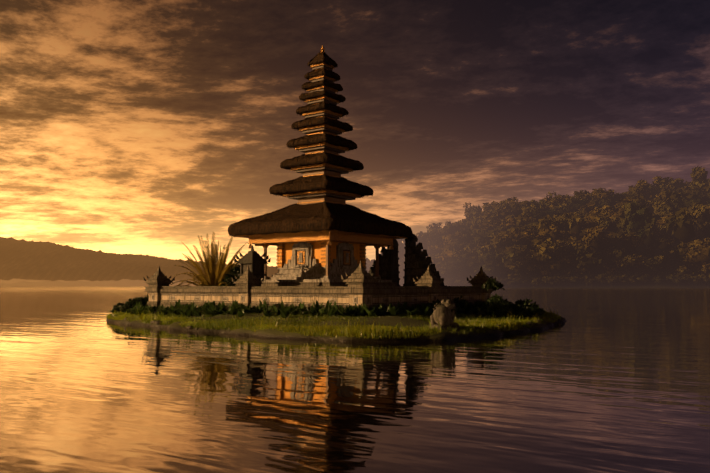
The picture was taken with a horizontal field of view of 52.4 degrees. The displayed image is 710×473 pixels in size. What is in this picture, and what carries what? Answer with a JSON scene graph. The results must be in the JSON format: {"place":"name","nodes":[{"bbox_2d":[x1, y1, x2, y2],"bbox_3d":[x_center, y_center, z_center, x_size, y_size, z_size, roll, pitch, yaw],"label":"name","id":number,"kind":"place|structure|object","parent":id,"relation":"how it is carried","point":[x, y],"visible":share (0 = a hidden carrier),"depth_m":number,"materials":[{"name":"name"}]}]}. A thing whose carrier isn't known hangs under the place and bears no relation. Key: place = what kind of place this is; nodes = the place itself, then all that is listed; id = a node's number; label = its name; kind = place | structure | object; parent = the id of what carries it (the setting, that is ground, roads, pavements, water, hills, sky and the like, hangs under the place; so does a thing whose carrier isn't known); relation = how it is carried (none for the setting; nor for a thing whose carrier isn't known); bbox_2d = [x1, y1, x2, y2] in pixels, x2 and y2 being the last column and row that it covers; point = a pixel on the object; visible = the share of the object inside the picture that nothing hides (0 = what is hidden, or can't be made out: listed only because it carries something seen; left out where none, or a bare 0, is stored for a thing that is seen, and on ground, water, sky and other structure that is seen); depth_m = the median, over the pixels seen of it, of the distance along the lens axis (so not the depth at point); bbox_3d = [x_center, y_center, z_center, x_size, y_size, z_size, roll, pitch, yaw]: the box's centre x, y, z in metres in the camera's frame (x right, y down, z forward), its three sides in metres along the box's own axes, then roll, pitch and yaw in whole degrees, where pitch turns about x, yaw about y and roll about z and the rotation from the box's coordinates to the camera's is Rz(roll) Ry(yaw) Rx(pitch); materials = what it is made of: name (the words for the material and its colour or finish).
{"place":"outdoors","nodes":[
{"label":"outdoors","id":0,"kind":"place"},
{"bbox_2d":[0,278,199,286],"bbox_3d":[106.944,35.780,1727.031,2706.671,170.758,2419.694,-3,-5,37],"label":"mist","id":1,"kind":"structure","parent":0,"point":[13,282],"depth_m":1278.74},
{"bbox_2d":[0,237,277,280],"bbox_3d":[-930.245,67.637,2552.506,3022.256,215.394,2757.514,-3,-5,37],"label":"hill","id":2,"kind":"structure","parent":0,"point":[30,260],"depth_m":2165.44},
{"bbox_2d":[106,311,565,341],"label":"island","id":3,"kind":"structure","parent":0,"point":[444,336],"depth_m":23.61,"materials":[{"name":"green plant"}]},
{"bbox_2d":[171,232,245,285],"bbox_3d":[-6.916,1.977,35.563,5.300,4.484,5.424,-3,-5,37],"label":"fan palm","id":4,"kind":"object","parent":3,"relation":"on","point":[216,270],"visible":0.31,"depth_m":35.13,"materials":[{"name":"green plant"}]},
{"bbox_2d":[126,299,480,317],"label":"wall plants","id":5,"kind":"object","parent":3,"relation":"on","point":[234,308],"depth_m":28.30,"materials":[{"name":"green plant"}]},
{"bbox_2d":[143,260,495,314],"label":"compound wall","id":6,"kind":"structure","parent":3,"relation":"on","point":[247,289],"depth_m":30.47,"materials":[{"name":"stone"}]},
{"bbox_2d":[234,245,270,284],"bbox_3d":[-4.617,1.801,32.445,1.162,2.860,1.162,-3,-5,37],"label":"stone shrine","id":7,"kind":"object","parent":6,"relation":"on","point":[255,261],"visible":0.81,"depth_m":32.32,"materials":[{"name":"grey stone"}]},
{"bbox_2d":[220,264,504,290],"bbox_3d":[0.257,2.069,34.843,13.538,1.744,2.876,0,-4,1],"label":"shrub","id":8,"kind":"object","parent":6,"relation":"on","point":[494,285],"visible":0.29,"depth_m":34.20,"materials":[{"name":"green plant"}]},
{"bbox_2d":[368,227,446,285],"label":"split gate","id":9,"kind":"structure","parent":6,"relation":"on","point":[417,262],"depth_m":36.42,"materials":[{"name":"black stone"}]},
{"bbox_2d":[233,45,407,285],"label":"temple","id":10,"kind":"structure","parent":3,"relation":"on","point":[320,258],"depth_m":34.12,"materials":[{"name":"brown wood"}]},
{"bbox_2d":[228,51,412,237],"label":"thatched roof","id":11,"kind":"structure","parent":10,"relation":"on","point":[320,216],"depth_m":34.08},
{"bbox_2d":[230,61,411,238],"bbox_3d":[-1.604,-4.180,35.285,6.603,8.595,6.608,-3,-5,37],"label":"roof fringe","id":12,"kind":"object","parent":10,"relation":"attached to","point":[257,233],"visible":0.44,"depth_m":34.35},
{"bbox_2d":[110,294,545,318],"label":"bushes","id":13,"kind":"object","parent":3,"relation":"on","point":[496,305],"visible":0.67,"depth_m":29.72,"materials":[{"name":"green plant"}]},
{"bbox_2d":[106,310,560,338],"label":"grass","id":14,"kind":"structure","parent":3,"relation":"on","point":[464,321],"depth_m":24.74,"materials":[{"name":"green plant"}]},
{"bbox_2d":[124,316,560,330],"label":"shore rocks","id":15,"kind":"object","parent":3,"relation":"on","point":[191,327],"visible":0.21,"depth_m":27.78,"materials":[{"name":"grey stone"}]},
{"bbox_2d":[429,299,459,330],"bbox_3d":[2.822,2.480,22.796,0.848,0.987,0.717,2,-4,-28],"label":"frog statue","id":16,"kind":"object","parent":3,"relation":"on","point":[443,315],"visible":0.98,"depth_m":22.58,"materials":[{"name":"stone"}]},
{"bbox_2d":[0,287,709,472],"bbox_3d":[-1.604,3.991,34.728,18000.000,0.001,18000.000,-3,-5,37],"label":"lake water","id":17,"kind":"structure","parent":0,"point":[608,380],"depth_m":10.79,"materials":[{"name":"brown liquid"}]},
{"bbox_2d":[0,0,709,266],"label":"sky","id":18,"kind":"structure","parent":0,"point":[144,127],"materials":[{"name":"orange"}]},
{"bbox_2d":[449,262,709,287],"bbox_3d":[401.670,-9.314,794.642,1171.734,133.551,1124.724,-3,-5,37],"label":"shoreline trees","id":19,"kind":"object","parent":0,"point":[663,283],"depth_m":457.98,"materials":[{"name":"green plant"}]},
{"bbox_2d":[366,166,709,286],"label":"forest","id":20,"kind":"object","parent":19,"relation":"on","point":[642,230],"visible":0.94,"depth_m":503.08,"materials":[{"name":"green plant"}]}
]}

